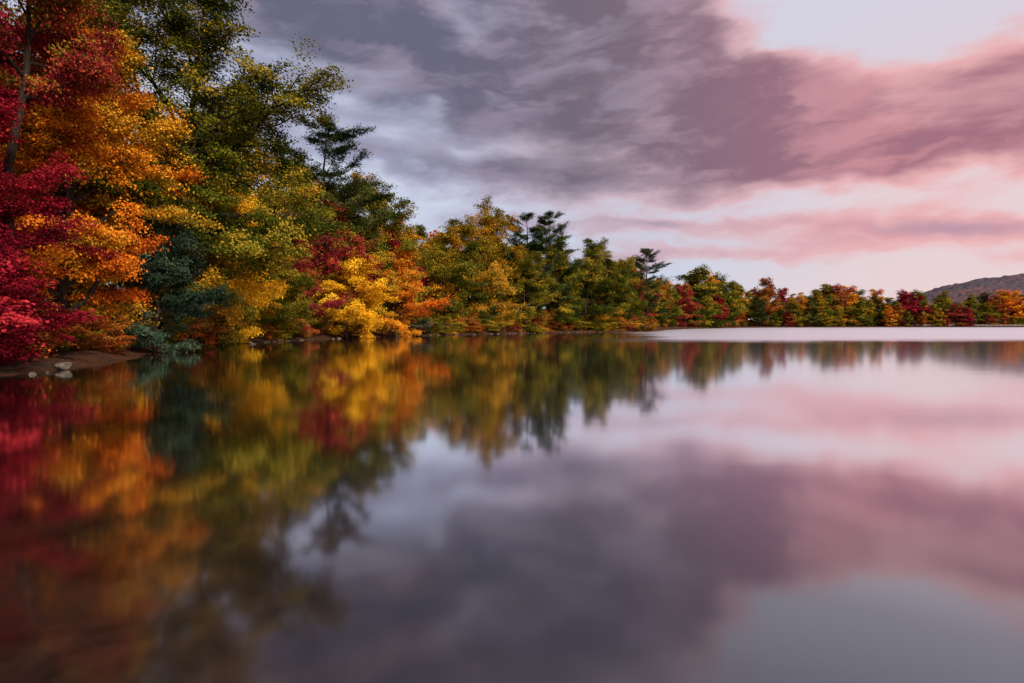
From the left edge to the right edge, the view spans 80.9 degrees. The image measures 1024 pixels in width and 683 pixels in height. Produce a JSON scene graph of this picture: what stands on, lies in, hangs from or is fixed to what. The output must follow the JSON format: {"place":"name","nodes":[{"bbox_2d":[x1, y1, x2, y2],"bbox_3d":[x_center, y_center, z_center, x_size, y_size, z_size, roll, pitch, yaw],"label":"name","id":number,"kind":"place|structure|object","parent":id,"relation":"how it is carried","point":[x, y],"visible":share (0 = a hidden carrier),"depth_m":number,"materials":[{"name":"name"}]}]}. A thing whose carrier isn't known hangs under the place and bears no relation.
{"place":"outdoors","nodes":[
{"label":"outdoors","id":0,"kind":"place"},
{"bbox_2d":[0,327,1023,682],"bbox_3d":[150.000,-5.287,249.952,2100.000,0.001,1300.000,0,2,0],"label":"lake water","id":1,"kind":"structure","parent":0,"point":[776,505],"depth_m":6.44,"materials":[{"name":"liquid"}]},
{"bbox_2d":[0,318,1023,376],"bbox_3d":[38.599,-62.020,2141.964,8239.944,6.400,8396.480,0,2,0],"label":"ground","id":2,"kind":"structure","parent":0,"point":[77,358],"depth_m":37.82,"materials":[{"name":"brown soil"}]},
{"bbox_2d":[0,241,64,365],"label":"red maple tree","id":3,"kind":"object","parent":2,"relation":"on","point":[18,288],"visible":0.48,"depth_m":25.00,"materials":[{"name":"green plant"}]},
{"bbox_2d":[0,3,89,260],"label":"red maple tree","id":4,"kind":"object","parent":2,"relation":"on","point":[49,204],"visible":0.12,"depth_m":33.62,"materials":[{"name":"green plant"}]},
{"bbox_2d":[0,82,122,347],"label":"red maple tree","id":5,"kind":"object","parent":2,"relation":"on","point":[20,185],"visible":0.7,"depth_m":26.45,"materials":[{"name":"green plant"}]},
{"bbox_2d":[53,362,71,369],"bbox_3d":[-19.652,1.089,26.252,0.620,0.396,0.553,0,2,14],"label":"boulder","id":6,"kind":"object","parent":2,"relation":"on","point":[63,366],"visible":0.92,"depth_m":26.09,"materials":[{"name":"grey stone"}]},
{"bbox_2d":[0,0,128,352],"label":"red maple tree","id":7,"kind":"object","parent":2,"relation":"on","point":[86,68],"visible":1,"depth_m":29.28,"materials":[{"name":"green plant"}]},
{"bbox_2d":[0,0,202,314],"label":"oak tree","id":8,"kind":"object","parent":2,"relation":"on","point":[118,12],"visible":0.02,"depth_m":52.20,"materials":[{"name":"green plant"}]},
{"bbox_2d":[0,13,209,347],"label":"orange maple tree","id":9,"kind":"object","parent":2,"relation":"on","point":[76,129],"visible":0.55,"depth_m":34.68,"materials":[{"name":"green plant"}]},
{"bbox_2d":[0,19,233,335],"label":"orange maple tree","id":10,"kind":"object","parent":2,"relation":"on","point":[173,127],"visible":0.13,"depth_m":39.80,"materials":[{"name":"orange leaves"},{"name":"bark"}]},
{"bbox_2d":[103,195,242,353],"bbox_3d":[-23.570,-4.377,42.038,9.156,11.452,8.597,0,2,-11],"label":"spruce tree","id":11,"kind":"object","parent":2,"relation":"on","point":[166,263],"visible":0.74,"depth_m":40.65,"materials":[{"name":"green plant"}]},
{"bbox_2d":[19,0,364,317],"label":"oak tree","id":12,"kind":"object","parent":2,"relation":"on","point":[245,245],"visible":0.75,"depth_m":44.91,"materials":[{"name":"green plant"}]},
{"bbox_2d":[128,177,288,345],"bbox_3d":[-27.997,-7.319,55.580,13.953,16.259,13.570,0,2,6],"label":"maple tree","id":13,"kind":"object","parent":2,"relation":"on","point":[240,314],"visible":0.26,"depth_m":54.76,"materials":[{"name":"yellow plant"}]},
{"bbox_2d":[108,102,312,288],"bbox_3d":[-34.577,-12.870,64.522,23.733,24.403,20.094,1,2,37],"label":"oak tree","id":14,"kind":"object","parent":2,"relation":"on","point":[246,188],"visible":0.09,"depth_m":64.23,"materials":[{"name":"green plant"}]},
{"bbox_2d":[191,188,293,342],"bbox_3d":[-27.532,-7.325,61.169,13.051,15.671,12.255,1,2,17],"label":"maple tree","id":15,"kind":"object","parent":2,"relation":"on","point":[266,292],"visible":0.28,"depth_m":59.40,"materials":[{"name":"yellow plant"}]},
{"bbox_2d":[191,83,328,306],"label":"oak tree","id":16,"kind":"object","parent":2,"relation":"on","point":[262,170],"visible":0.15,"depth_m":72.44,"materials":[{"name":"green plant"}]},
{"bbox_2d":[234,238,318,339],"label":"maple tree","id":17,"kind":"object","parent":2,"relation":"on","point":[285,314],"visible":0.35,"depth_m":69.20,"materials":[{"name":"green plant"}]},
{"bbox_2d":[245,142,364,329],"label":"oak tree","id":18,"kind":"object","parent":2,"relation":"on","point":[285,168],"visible":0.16,"depth_m":84.69,"materials":[{"name":"green plant"}]},
{"bbox_2d":[278,246,346,337],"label":"red maple tree","id":19,"kind":"object","parent":2,"relation":"on","point":[304,267],"visible":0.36,"depth_m":76.65,"materials":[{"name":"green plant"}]},
{"bbox_2d":[0,246,659,363],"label":"undergrowth","id":20,"kind":"object","parent":2,"relation":"on","point":[67,329],"visible":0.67,"depth_m":44.04,"materials":[{"name":"plant"}]},
{"bbox_2d":[285,180,382,328],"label":"red maple tree","id":21,"kind":"object","parent":2,"relation":"on","point":[332,247],"visible":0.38,"depth_m":82.82,"materials":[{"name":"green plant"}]},
{"bbox_2d":[275,112,405,281],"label":"pine tree","id":22,"kind":"object","parent":2,"relation":"on","point":[357,187],"visible":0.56,"depth_m":86.73,"materials":[{"name":"green plant"}]},
{"bbox_2d":[311,247,400,337],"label":"maple tree","id":23,"kind":"object","parent":2,"relation":"on","point":[361,316],"visible":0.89,"depth_m":82.42,"materials":[{"name":"yellow plant"}]},
{"bbox_2d":[0,56,719,328],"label":"background forest","id":24,"kind":"object","parent":2,"relation":"on","point":[683,301],"visible":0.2,"depth_m":152.87,"materials":[{"name":"green plant"}]},
{"bbox_2d":[28,327,740,374],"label":"shoreline rocks","id":25,"kind":"object","parent":2,"relation":"on","point":[32,373],"visible":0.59,"depth_m":80.82,"materials":[{"name":"grey stone"}]},
{"bbox_2d":[333,172,446,309],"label":"oak tree","id":26,"kind":"object","parent":2,"relation":"on","point":[427,267],"visible":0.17,"depth_m":104.92,"materials":[{"name":"green plant"}]},
{"bbox_2d":[370,231,431,323],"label":"red maple tree","id":27,"kind":"object","parent":2,"relation":"on","point":[393,241],"visible":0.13,"depth_m":104.77,"materials":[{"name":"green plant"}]},
{"bbox_2d":[365,245,453,336],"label":"maple tree","id":28,"kind":"object","parent":2,"relation":"on","point":[410,284],"visible":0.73,"depth_m":93.10,"materials":[{"name":"orange plant"}]},
{"bbox_2d":[414,214,505,320],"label":"oak tree","id":29,"kind":"object","parent":2,"relation":"on","point":[465,266],"visible":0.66,"depth_m":112.71,"materials":[{"name":"green plant"}]},
{"bbox_2d":[439,227,521,318],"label":"oak tree","id":30,"kind":"object","parent":2,"relation":"on","point":[491,308],"visible":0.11,"depth_m":126.17,"materials":[{"name":"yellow plant"}]},
{"bbox_2d":[445,193,530,330],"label":"maple tree","id":31,"kind":"object","parent":2,"relation":"on","point":[491,240],"visible":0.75,"depth_m":122.15,"materials":[{"name":"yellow plant"}]},
{"bbox_2d":[499,244,561,332],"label":"oak tree","id":32,"kind":"object","parent":2,"relation":"on","point":[524,258],"visible":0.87,"depth_m":131.65,"materials":[{"name":"green plant"}]},
{"bbox_2d":[489,212,573,318],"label":"pine tree","id":33,"kind":"object","parent":2,"relation":"on","point":[534,230],"visible":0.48,"depth_m":135.70,"materials":[{"name":"green plant"}]},
{"bbox_2d":[512,210,589,316],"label":"pine tree","id":34,"kind":"object","parent":2,"relation":"on","point":[548,222],"visible":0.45,"depth_m":139.99,"materials":[{"name":"green plant"}]},
{"bbox_2d":[525,228,589,329],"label":"oak tree","id":35,"kind":"object","parent":2,"relation":"on","point":[555,253],"visible":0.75,"depth_m":139.67,"materials":[{"name":"green plant"}]},
{"bbox_2d":[539,236,631,328],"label":"oak tree","id":36,"kind":"object","parent":2,"relation":"on","point":[597,269],"visible":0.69,"depth_m":146.84,"materials":[{"name":"green plant"}]},
{"bbox_2d":[580,250,637,328],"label":"oak tree","id":37,"kind":"object","parent":2,"relation":"on","point":[617,309],"visible":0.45,"depth_m":150.80,"materials":[{"name":"green plant"}]},
{"bbox_2d":[600,256,651,320],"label":"oak tree","id":38,"kind":"object","parent":2,"relation":"on","point":[628,272],"visible":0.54,"depth_m":157.27,"materials":[{"name":"green plant"}]},
{"bbox_2d":[628,248,677,318],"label":"pine tree","id":39,"kind":"object","parent":2,"relation":"on","point":[650,297],"visible":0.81,"depth_m":167.59,"materials":[{"name":"green plant"}]},
{"bbox_2d":[671,264,1023,327],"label":"distant forest","id":40,"kind":"object","parent":2,"relation":"on","point":[829,305],"visible":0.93,"depth_m":374.37,"materials":[{"name":"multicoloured plant"}]},
{"bbox_2d":[911,324,1019,325],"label":"shoreline","id":41,"kind":"structure","parent":2,"relation":"on","point":[975,325],"depth_m":382.81,"materials":[{"name":"brown soil"}]},
{"bbox_2d":[1,0,1023,319],"label":"sky","id":42,"kind":"structure","parent":0,"point":[802,145],"materials":[{"name":"purple"}]},
{"bbox_2d":[852,273,1023,323],"bbox_3d":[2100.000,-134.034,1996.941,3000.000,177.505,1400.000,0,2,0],"label":"hill","id":43,"kind":"structure","parent":0,"point":[959,292],"depth_m":1841.27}
]}

